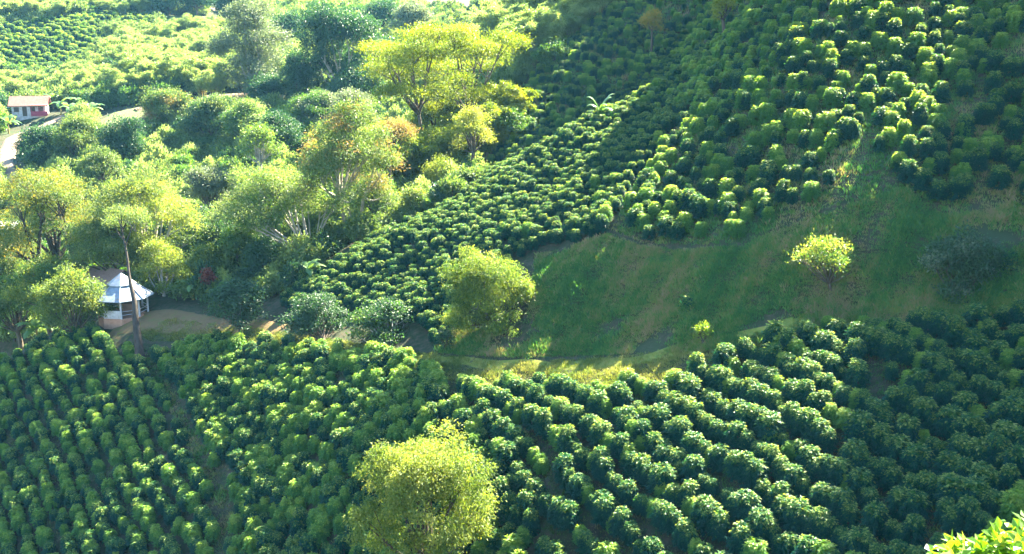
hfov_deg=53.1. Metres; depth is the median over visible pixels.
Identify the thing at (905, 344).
coffee bush
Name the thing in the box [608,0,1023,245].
hill grass
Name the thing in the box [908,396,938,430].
coffee bush
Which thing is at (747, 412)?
coffee bush
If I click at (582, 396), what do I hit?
coffee bush
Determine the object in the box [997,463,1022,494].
coffee bush
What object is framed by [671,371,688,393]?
coffee bush
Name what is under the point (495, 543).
coffee bush
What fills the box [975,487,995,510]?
coffee bush
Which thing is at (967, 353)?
coffee bush
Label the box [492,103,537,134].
valley tree
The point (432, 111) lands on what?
valley tree
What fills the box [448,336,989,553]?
row weeds
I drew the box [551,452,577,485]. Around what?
coffee bush
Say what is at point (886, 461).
coffee bush
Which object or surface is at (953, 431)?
coffee bush
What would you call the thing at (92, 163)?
valley tree
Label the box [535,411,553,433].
coffee bush
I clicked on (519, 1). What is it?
tree
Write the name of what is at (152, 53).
tree
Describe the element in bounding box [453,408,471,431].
coffee bush
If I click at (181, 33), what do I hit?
tree
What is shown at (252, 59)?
tall tree
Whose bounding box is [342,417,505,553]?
shade tree
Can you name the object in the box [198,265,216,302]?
shrub
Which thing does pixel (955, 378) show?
coffee bush
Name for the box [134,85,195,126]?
valley tree
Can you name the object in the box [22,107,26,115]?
door
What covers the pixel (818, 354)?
coffee bush
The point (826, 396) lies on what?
coffee bush
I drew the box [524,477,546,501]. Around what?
coffee bush
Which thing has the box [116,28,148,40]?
tree
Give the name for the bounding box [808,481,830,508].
coffee bush
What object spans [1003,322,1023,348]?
coffee bush
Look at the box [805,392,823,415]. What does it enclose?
coffee bush
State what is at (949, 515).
coffee bush
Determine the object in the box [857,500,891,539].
coffee bush
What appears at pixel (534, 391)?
coffee bush
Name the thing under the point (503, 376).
coffee bush
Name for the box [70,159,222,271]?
valley tree
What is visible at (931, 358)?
coffee bush
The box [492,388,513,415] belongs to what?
coffee bush
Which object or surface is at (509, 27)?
tree
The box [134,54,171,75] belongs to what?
tree
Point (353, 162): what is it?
valley tree
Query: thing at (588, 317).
grass
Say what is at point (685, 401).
coffee bush
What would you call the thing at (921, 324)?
coffee bush
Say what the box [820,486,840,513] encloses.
coffee bush
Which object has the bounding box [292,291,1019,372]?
grass track
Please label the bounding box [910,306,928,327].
coffee bush
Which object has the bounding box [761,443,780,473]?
coffee bush
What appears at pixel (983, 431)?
coffee bush
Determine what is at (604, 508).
coffee bush
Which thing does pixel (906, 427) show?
coffee bush
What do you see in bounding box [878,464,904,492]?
coffee bush
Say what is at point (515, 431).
coffee bush
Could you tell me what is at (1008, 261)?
shrub
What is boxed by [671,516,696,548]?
coffee bush
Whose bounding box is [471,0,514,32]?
tree
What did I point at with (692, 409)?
coffee bush
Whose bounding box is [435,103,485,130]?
tree
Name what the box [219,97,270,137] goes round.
valley tree
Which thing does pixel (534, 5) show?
tree
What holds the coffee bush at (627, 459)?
on the terrain at (416, 338)
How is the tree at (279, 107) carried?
on the terrain at (416, 338)
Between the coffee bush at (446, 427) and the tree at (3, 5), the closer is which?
the coffee bush at (446, 427)
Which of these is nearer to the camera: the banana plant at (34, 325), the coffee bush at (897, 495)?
the coffee bush at (897, 495)
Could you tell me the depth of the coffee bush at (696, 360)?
67.16 m
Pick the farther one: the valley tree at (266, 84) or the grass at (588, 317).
the valley tree at (266, 84)
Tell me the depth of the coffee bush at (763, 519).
52.94 m
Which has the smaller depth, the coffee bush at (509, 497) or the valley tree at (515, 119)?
the coffee bush at (509, 497)
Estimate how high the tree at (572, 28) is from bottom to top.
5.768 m
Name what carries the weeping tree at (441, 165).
on the terrain at (416, 338)
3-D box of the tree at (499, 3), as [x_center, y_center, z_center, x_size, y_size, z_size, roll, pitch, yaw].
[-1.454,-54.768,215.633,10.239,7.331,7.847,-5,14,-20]
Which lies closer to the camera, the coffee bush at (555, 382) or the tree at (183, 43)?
the coffee bush at (555, 382)
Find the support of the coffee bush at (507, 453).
on the terrain at (416, 338)
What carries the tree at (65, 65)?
on the terrain at (416, 338)
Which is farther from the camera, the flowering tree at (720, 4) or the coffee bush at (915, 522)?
the flowering tree at (720, 4)
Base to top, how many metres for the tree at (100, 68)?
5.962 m
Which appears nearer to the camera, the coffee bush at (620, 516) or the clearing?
the coffee bush at (620, 516)
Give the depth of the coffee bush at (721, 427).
60.39 m
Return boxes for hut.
[96,273,153,328]
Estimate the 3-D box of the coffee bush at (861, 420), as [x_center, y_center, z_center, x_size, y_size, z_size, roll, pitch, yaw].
[19.335,8.430,56.922,2.205,2.102,2.127,-6,14,-24]
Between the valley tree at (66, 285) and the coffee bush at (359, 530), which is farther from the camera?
the valley tree at (66, 285)
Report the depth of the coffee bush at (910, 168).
72.00 m
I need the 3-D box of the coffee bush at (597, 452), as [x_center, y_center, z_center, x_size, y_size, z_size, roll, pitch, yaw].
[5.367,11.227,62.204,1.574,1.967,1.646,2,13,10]
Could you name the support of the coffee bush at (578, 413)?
on the terrain at (416, 338)
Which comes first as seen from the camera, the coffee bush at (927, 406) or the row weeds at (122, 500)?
the coffee bush at (927, 406)
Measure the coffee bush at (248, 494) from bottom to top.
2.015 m
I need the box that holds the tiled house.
[81,265,126,288]
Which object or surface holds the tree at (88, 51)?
on the terrain at (416, 338)
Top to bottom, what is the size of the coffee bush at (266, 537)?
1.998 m
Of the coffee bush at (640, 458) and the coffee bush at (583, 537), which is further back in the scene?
the coffee bush at (640, 458)
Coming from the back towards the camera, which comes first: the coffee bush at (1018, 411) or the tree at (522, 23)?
the tree at (522, 23)
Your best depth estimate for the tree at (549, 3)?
167.98 m
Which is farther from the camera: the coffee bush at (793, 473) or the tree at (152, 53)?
the tree at (152, 53)
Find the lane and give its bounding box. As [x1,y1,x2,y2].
[134,93,243,111]
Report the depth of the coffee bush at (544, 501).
61.41 m
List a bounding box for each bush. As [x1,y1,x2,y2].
[241,488,260,511]
[254,528,275,552]
[270,486,287,507]
[283,535,300,553]
[289,506,308,532]
[298,532,320,553]
[318,483,338,506]
[333,532,354,553]
[335,444,358,472]
[342,426,358,446]
[344,520,354,542]
[349,526,369,546]
[421,375,437,400]
[437,423,457,443]
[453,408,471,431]
[462,374,481,401]
[472,398,492,416]
[479,466,498,494]
[480,408,501,435]
[486,386,504,410]
[486,527,504,553]
[489,456,508,478]
[491,416,514,443]
[491,475,512,505]
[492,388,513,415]
[495,440,520,473]
[498,369,513,389]
[500,490,517,518]
[505,377,523,397]
[505,424,524,442]
[507,503,523,529]
[513,469,533,493]
[515,487,539,519]
[519,379,533,398]
[521,403,540,430]
[521,508,541,536]
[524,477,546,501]
[525,383,546,403]
[531,407,555,436]
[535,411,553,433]
[536,492,551,517]
[545,496,568,528]
[547,373,568,396]
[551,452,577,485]
[554,499,582,534]
[555,424,577,454]
[556,376,572,397]
[558,466,576,491]
[560,403,576,428]
[561,379,579,404]
[565,472,591,503]
[566,404,586,429]
[572,384,593,412]
[574,529,593,553]
[577,413,596,439]
[584,389,611,417]
[587,419,613,448]
[588,445,612,475]
[589,489,614,515]
[590,494,618,530]
[591,455,617,483]
[607,380,627,407]
[607,505,635,538]
[608,432,634,462]
[608,473,624,500]
[614,386,635,410]
[614,405,640,428]
[615,478,638,507]
[619,450,637,478]
[628,452,653,482]
[632,418,654,447]
[636,461,653,487]
[642,431,662,457]
[645,461,678,499]
[646,402,674,430]
[648,380,672,405]
[648,498,667,526]
[650,407,673,437]
[652,443,673,466]
[653,389,669,405]
[653,501,676,534]
[654,437,672,457]
[662,482,681,507]
[663,390,684,406]
[663,509,682,535]
[664,446,686,468]
[666,394,682,415]
[666,415,692,447]
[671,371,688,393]
[671,417,694,446]
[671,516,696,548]
[675,372,697,396]
[675,395,698,417]
[676,376,702,403]
[676,478,702,505]
[676,525,698,552]
[678,430,695,453]
[678,453,707,483]
[680,431,705,456]
[685,401,705,429]
[686,352,704,376]
[690,494,715,530]
[692,409,706,433]
[694,439,713,465]
[694,500,724,536]
[696,413,713,438]
[702,391,721,418]
[705,364,723,387]
[705,418,724,442]
[706,442,731,473]
[707,509,730,542]
[710,342,738,372]
[710,366,735,394]
[713,421,729,444]
[721,449,743,481]
[722,398,746,422]
[723,492,742,521]
[724,419,749,450]
[730,488,762,525]
[734,402,759,435]
[734,450,754,483]
[739,359,759,382]
[739,377,758,403]
[739,458,770,490]
[741,506,776,546]
[745,383,768,406]
[747,364,764,382]
[748,406,772,437]
[751,477,770,505]
[753,410,786,443]
[753,442,768,468]
[758,342,781,368]
[759,366,780,382]
[760,371,783,390]
[760,389,784,412]
[761,319,785,346]
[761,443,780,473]
[762,520,781,550]
[767,480,793,512]
[769,455,789,481]
[771,492,796,529]
[774,327,798,353]
[775,461,791,482]
[775,530,798,553]
[778,354,797,379]
[779,378,800,403]
[780,401,799,431]
[781,463,807,498]
[785,407,811,438]
[790,438,809,462]
[791,356,812,380]
[791,505,815,538]
[792,407,822,440]
[794,379,816,407]
[795,360,824,380]
[795,444,820,477]
[796,534,806,546]
[798,350,815,361]
[799,322,819,348]
[804,453,823,481]
[804,505,834,538]
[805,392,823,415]
[805,418,830,451]
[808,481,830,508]
[809,329,836,352]
[813,349,826,364]
[813,514,838,542]
[814,453,833,481]
[815,372,835,393]
[815,389,833,415]
[815,427,840,453]
[819,350,834,371]
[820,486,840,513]
[822,353,845,378]
[825,317,844,332]
[825,457,854,486]
[826,317,848,343]
[828,486,858,522]
[830,525,848,548]
[836,531,853,553]
[837,500,862,529]
[839,437,872,471]
[840,408,876,447]
[842,466,878,497]
[843,321,864,345]
[843,337,867,364]
[844,357,866,384]
[844,360,871,389]
[848,447,870,469]
[854,323,873,349]
[857,425,875,450]
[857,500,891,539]
[859,324,886,357]
[859,486,880,510]
[861,397,879,411]
[866,456,883,487]
[867,399,896,421]
[867,421,893,455]
[870,329,894,356]
[873,411,894,433]
[875,434,895,460]
[875,457,899,488]
[877,332,900,362]
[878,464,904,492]
[880,385,903,415]
[883,485,910,523]
[884,317,902,332]
[891,336,916,364]
[892,321,912,339]
[893,412,908,433]
[895,384,920,414]
[895,415,922,448]
[896,158,919,183]
[897,441,935,477]
[898,488,933,524]
[900,471,919,493]
[900,513,928,546]
[903,395,921,420]
[904,367,933,395]
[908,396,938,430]
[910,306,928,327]
[911,102,929,125]
[911,167,933,190]
[912,469,933,499]
[916,137,936,160]
[917,311,933,335]
[918,351,945,379]
[922,474,941,503]
[923,309,949,339]
[923,382,938,401]
[928,449,959,476]
[929,403,965,440]
[929,532,944,551]
[931,150,949,175]
[931,358,958,385]
[931,496,955,524]
[932,80,951,103]
[932,380,958,410]
[933,472,957,502]
[934,314,967,346]
[939,504,965,536]
[940,454,963,472]
[942,323,966,349]
[944,176,968,200]
[944,418,962,437]
[945,431,969,453]
[946,371,966,392]
[950,347,966,370]
[950,411,986,438]
[951,391,978,413]
[951,456,976,479]
[952,113,976,136]
[953,435,978,459]
[955,348,984,379]
[958,327,981,349]
[959,332,991,350]
[961,303,992,329]
[962,436,992,467]
[965,352,996,382]
[965,374,989,402]
[970,102,992,125]
[971,146,989,171]
[972,423,991,439]
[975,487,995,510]
[979,317,1000,344]
[980,432,1011,469]
[981,400,1007,429]
[982,380,1005,405]
[982,489,1005,518]
[983,71,1003,94]
[984,469,1000,490]
[985,164,1012,189]
[986,339,1010,365]
[986,419,1016,440]
[987,420,1017,444]
[993,395,1023,426]
[993,452,1008,474]
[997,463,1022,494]
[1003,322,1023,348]
[1004,299,1023,326]
[1007,398,1023,427]
[1008,387,1023,401]
[1008,425,1023,446]
[1010,346,1023,369]
[1015,369,1023,391]
[1015,391,1023,399]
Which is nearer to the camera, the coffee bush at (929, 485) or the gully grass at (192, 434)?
the coffee bush at (929, 485)
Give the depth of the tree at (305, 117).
188.84 m
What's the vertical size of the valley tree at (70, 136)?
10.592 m
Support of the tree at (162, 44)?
on the terrain at (416, 338)
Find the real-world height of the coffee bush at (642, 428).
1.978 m
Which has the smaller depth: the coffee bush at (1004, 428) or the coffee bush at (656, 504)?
the coffee bush at (1004, 428)
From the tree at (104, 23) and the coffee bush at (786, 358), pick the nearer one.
the coffee bush at (786, 358)
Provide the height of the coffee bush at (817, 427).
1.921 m
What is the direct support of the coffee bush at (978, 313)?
on the terrain at (416, 338)
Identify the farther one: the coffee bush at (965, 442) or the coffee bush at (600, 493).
the coffee bush at (600, 493)
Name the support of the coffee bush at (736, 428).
on the terrain at (416, 338)
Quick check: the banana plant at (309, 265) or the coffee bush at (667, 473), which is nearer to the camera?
the coffee bush at (667, 473)
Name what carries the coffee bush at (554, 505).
on the terrain at (416, 338)
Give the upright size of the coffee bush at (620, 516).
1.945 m
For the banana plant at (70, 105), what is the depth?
216.12 m
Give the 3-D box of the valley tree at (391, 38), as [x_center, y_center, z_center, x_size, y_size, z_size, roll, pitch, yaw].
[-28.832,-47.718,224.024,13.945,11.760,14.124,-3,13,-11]
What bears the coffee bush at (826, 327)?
on the terrain at (416, 338)
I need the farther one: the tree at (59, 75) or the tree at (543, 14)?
the tree at (59, 75)
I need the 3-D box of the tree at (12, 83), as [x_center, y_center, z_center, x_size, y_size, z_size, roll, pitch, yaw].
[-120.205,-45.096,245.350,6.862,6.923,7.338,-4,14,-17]
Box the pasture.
[164,15,216,22]
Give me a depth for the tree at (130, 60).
236.52 m
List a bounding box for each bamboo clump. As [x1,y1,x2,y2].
[177,194,207,213]
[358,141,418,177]
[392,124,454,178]
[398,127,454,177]
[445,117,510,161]
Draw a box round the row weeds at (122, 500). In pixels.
[1,346,542,553]
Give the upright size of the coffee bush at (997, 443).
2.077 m
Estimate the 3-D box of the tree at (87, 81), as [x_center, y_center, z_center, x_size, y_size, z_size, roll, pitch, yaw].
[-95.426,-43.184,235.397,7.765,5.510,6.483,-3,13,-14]
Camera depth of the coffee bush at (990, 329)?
60.72 m
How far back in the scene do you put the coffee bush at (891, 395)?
57.77 m
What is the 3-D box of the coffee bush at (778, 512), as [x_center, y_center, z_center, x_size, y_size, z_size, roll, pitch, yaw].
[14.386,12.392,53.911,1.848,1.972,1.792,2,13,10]
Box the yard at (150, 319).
[108,309,286,336]
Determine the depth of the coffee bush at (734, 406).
61.36 m
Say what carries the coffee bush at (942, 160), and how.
on the terrain at (416, 338)
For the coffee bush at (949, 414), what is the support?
on the terrain at (416, 338)
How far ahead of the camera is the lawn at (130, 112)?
214.21 m
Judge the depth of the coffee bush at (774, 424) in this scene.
58.69 m
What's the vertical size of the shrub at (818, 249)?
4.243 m
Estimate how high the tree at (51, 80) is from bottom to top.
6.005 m
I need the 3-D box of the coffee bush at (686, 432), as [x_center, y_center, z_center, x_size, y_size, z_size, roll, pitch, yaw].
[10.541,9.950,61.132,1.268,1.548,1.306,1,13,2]
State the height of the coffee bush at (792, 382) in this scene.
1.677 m
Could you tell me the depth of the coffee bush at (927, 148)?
73.31 m
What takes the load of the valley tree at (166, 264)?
on the terrain at (416, 338)
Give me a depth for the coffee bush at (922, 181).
71.24 m
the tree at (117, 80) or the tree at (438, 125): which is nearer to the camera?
the tree at (438, 125)
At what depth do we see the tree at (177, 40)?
274.08 m
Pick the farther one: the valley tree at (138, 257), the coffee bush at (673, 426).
the valley tree at (138, 257)
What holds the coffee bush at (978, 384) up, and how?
on the terrain at (416, 338)
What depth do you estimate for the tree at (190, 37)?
275.45 m
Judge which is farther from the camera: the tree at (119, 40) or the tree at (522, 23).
the tree at (119, 40)
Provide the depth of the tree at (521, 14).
164.15 m
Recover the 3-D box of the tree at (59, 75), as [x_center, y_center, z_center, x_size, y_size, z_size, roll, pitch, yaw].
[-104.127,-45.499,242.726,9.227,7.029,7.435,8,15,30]
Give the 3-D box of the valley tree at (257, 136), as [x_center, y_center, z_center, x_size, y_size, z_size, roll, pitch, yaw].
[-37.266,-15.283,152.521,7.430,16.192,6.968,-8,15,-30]
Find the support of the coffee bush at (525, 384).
on the terrain at (416, 338)
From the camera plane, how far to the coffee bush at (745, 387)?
62.78 m
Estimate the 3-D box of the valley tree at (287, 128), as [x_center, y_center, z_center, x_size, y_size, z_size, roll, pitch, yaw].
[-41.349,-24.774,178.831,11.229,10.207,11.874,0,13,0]
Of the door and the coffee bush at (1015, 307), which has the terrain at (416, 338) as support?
the coffee bush at (1015, 307)
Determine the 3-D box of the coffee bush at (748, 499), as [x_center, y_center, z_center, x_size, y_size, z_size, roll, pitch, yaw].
[12.431,12.357,54.730,1.869,2.092,1.965,-4,14,-17]
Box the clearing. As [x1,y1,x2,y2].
[425,0,486,6]
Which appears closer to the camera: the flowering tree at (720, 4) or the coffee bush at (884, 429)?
the coffee bush at (884, 429)
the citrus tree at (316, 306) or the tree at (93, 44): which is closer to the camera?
the citrus tree at (316, 306)
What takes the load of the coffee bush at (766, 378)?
on the terrain at (416, 338)
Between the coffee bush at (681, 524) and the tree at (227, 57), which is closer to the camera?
the coffee bush at (681, 524)
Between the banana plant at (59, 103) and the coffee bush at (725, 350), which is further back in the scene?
the banana plant at (59, 103)
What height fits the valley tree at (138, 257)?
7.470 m
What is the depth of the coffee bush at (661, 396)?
65.35 m
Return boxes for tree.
[0,0,10,13]
[0,69,29,78]
[0,75,23,94]
[0,164,135,328]
[0,210,47,308]
[0,250,92,334]
[0,271,41,349]
[5,0,40,21]
[8,122,70,163]
[22,2,44,10]
[23,260,122,331]
[28,80,42,89]
[32,70,49,81]
[36,107,107,160]
[38,0,66,16]
[46,76,57,84]
[47,0,71,17]
[47,68,72,76]
[53,71,83,82]
[57,59,94,71]
[57,211,161,272]
[61,67,96,79]
[67,80,94,90]
[68,145,128,181]
[70,60,102,71]
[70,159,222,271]
[71,0,88,4]
[80,0,100,5]
[81,50,96,55]
[81,78,107,89]
[87,42,99,47]
[90,70,110,83]
[91,53,107,63]
[92,36,118,42]
[92,113,151,159]
[93,0,115,9]
[95,63,114,71]
[98,21,119,27]
[98,33,137,49]
[98,40,138,62]
[100,22,119,35]
[100,200,152,357]
[102,63,132,76]
[104,60,129,70]
[106,68,139,90]
[108,18,128,26]
[109,0,135,14]
[112,24,137,32]
[115,49,170,67]
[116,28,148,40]
[117,0,137,12]
[120,233,185,291]
[123,22,140,30]
[124,27,148,34]
[124,44,161,59]
[127,34,153,44]
[128,67,164,85]
[129,0,153,11]
[132,232,193,296]
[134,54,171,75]
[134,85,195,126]
[135,20,180,39]
[135,37,171,51]
[136,47,192,69]
[148,0,187,14]
[152,35,174,44]
[159,53,217,94]
[161,46,192,57]
[167,181,193,200]
[169,36,187,48]
[170,13,204,29]
[170,92,236,134]
[172,28,196,38]
[174,203,237,257]
[178,163,238,211]
[179,40,196,52]
[180,67,213,96]
[181,0,213,15]
[181,30,216,49]
[182,53,226,70]
[182,240,234,272]
[184,14,225,28]
[186,28,225,38]
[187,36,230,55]
[187,46,212,57]
[187,58,231,91]
[194,27,217,31]
[194,68,231,95]
[195,275,271,331]
[198,32,239,52]
[200,0,295,95]
[201,53,233,66]
[201,159,366,260]
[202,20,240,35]
[207,282,236,309]
[209,0,249,20]
[210,221,275,274]
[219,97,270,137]
[234,121,286,212]
[237,234,283,278]
[243,69,289,99]
[245,109,305,149]
[266,104,298,116]
[268,7,306,40]
[274,286,355,341]
[278,48,326,97]
[283,43,311,53]
[283,86,337,131]
[289,95,404,241]
[290,0,389,82]
[293,137,344,215]
[303,114,327,131]
[320,84,380,131]
[321,51,387,100]
[339,294,417,345]
[340,123,401,174]
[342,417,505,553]
[348,15,537,144]
[354,168,399,214]
[357,0,398,31]
[359,32,402,68]
[362,27,386,37]
[363,114,422,180]
[383,27,393,35]
[385,0,438,33]
[394,184,434,208]
[407,97,458,128]
[414,123,446,134]
[419,153,460,186]
[433,243,538,340]
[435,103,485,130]
[438,135,493,159]
[444,9,475,24]
[446,100,497,162]
[460,13,472,24]
[468,16,485,29]
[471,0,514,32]
[473,99,536,145]
[478,0,501,11]
[480,79,541,110]
[489,4,514,22]
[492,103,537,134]
[495,0,515,5]
[495,22,542,64]
[498,2,538,22]
[500,21,513,54]
[503,12,523,28]
[510,1,532,14]
[512,0,524,3]
[514,11,536,21]
[515,16,550,61]
[516,19,546,66]
[522,0,558,8]
[524,6,581,43]
[529,37,573,68]
[534,2,577,23]
[538,3,559,10]
[539,0,564,9]
[554,0,607,27]
[556,1,600,32]
[557,10,587,35]
[636,7,665,51]
[705,0,739,30]
[925,510,1023,553]
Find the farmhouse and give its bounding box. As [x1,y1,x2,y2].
[8,96,50,120]
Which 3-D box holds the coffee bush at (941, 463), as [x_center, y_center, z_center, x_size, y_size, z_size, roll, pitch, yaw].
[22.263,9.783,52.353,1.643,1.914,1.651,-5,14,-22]
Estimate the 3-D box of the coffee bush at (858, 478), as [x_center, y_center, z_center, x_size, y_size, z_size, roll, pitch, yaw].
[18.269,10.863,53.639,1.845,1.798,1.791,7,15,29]
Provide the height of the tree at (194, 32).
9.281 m
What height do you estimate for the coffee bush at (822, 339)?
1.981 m
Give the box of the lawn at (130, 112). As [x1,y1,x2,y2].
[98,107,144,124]
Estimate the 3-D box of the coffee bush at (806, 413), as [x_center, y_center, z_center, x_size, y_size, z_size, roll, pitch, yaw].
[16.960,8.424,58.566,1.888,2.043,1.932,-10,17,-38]
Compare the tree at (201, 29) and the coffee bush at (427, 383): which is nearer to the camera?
the coffee bush at (427, 383)
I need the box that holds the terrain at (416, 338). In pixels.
[0,0,1023,553]
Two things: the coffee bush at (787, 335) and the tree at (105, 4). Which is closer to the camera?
the coffee bush at (787, 335)
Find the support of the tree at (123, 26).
on the terrain at (416, 338)
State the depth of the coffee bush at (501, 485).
64.23 m
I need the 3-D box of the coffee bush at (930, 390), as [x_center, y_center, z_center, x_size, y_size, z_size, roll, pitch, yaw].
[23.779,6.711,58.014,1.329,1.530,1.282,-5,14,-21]
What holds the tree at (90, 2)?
on the terrain at (416, 338)
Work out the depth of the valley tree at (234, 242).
117.06 m
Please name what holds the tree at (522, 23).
on the terrain at (416, 338)
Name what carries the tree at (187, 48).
on the terrain at (416, 338)
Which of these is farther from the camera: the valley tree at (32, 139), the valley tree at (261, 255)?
the valley tree at (32, 139)
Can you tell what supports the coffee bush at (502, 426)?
on the terrain at (416, 338)
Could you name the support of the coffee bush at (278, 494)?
on the terrain at (416, 338)
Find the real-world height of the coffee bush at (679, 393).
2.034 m
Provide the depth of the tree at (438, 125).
153.00 m
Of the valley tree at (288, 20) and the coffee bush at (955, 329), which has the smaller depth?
the coffee bush at (955, 329)
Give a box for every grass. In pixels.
[145,351,235,547]
[433,186,1023,358]
[492,0,751,162]
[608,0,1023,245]
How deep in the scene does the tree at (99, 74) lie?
236.97 m
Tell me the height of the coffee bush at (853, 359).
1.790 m
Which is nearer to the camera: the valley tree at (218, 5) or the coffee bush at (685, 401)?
the coffee bush at (685, 401)
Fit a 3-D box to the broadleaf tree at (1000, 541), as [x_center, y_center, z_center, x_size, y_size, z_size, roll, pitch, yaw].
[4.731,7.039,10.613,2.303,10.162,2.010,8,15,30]
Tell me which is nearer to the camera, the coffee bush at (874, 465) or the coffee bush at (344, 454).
the coffee bush at (874, 465)
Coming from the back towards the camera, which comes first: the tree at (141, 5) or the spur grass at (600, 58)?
the tree at (141, 5)
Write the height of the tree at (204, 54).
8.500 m
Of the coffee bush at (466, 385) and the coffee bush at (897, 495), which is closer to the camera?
the coffee bush at (897, 495)
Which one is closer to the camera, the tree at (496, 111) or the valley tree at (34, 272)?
the valley tree at (34, 272)
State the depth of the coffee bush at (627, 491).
59.02 m
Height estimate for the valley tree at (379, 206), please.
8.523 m
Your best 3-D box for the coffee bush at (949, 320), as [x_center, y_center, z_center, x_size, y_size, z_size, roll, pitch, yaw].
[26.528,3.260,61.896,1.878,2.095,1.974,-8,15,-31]
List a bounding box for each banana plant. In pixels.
[0,115,20,133]
[15,319,53,338]
[41,93,58,108]
[49,97,69,114]
[59,103,75,112]
[79,102,103,111]
[174,280,204,299]
[290,258,324,275]
[587,94,611,110]
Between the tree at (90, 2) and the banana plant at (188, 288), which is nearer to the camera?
the banana plant at (188, 288)
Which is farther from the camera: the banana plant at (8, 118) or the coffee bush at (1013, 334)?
the banana plant at (8, 118)
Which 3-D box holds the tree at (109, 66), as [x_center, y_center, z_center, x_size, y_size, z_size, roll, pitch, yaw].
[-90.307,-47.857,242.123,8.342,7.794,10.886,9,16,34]
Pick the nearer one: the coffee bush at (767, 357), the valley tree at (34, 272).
the coffee bush at (767, 357)
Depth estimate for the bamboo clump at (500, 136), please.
139.98 m
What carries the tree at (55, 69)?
on the terrain at (416, 338)
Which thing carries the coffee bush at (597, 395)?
on the terrain at (416, 338)
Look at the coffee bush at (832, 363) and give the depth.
62.15 m
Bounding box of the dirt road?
[0,115,65,187]
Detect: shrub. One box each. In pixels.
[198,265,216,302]
[434,327,458,348]
[678,294,695,313]
[691,320,713,343]
[783,233,869,292]
[915,219,1018,307]
[994,242,1023,273]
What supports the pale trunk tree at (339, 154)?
on the terrain at (416, 338)
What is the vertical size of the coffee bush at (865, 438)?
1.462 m
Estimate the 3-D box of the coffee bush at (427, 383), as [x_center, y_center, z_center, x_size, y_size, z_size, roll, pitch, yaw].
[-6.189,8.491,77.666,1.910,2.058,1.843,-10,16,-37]
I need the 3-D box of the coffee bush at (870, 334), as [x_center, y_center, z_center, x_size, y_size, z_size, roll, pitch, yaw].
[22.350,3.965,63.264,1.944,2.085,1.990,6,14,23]
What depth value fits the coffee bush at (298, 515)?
74.45 m
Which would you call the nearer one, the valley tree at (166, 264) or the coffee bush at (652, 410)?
the coffee bush at (652, 410)
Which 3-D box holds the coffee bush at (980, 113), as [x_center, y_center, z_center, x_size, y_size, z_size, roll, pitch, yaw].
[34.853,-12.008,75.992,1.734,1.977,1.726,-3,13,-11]
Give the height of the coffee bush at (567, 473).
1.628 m
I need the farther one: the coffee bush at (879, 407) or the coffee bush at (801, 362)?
the coffee bush at (801, 362)
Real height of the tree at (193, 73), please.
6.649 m
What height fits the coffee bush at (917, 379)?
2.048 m
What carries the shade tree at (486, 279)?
on the terrain at (416, 338)
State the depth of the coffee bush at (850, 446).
55.08 m
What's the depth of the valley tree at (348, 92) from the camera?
175.39 m
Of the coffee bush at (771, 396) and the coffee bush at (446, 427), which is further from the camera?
the coffee bush at (446, 427)
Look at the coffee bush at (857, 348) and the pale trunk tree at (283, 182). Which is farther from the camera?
the pale trunk tree at (283, 182)
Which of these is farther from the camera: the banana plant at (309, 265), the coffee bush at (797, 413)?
the banana plant at (309, 265)
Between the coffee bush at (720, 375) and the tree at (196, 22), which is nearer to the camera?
the coffee bush at (720, 375)
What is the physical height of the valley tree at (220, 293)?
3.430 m
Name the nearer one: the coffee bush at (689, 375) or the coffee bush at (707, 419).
the coffee bush at (707, 419)
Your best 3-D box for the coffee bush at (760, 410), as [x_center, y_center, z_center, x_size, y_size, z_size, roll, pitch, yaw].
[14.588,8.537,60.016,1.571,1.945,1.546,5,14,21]
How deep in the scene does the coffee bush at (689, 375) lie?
65.93 m
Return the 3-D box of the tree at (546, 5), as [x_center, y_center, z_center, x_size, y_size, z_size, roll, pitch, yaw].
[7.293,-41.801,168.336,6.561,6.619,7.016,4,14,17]
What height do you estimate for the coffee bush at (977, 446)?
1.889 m
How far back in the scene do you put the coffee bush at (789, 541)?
51.62 m
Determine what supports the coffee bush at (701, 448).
on the terrain at (416, 338)
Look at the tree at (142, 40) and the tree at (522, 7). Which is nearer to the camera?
the tree at (522, 7)
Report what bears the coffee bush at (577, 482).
on the terrain at (416, 338)
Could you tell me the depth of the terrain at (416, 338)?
80.26 m
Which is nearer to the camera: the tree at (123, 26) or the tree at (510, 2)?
the tree at (510, 2)
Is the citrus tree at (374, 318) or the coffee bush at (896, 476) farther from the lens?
the citrus tree at (374, 318)
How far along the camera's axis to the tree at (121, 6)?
335.46 m

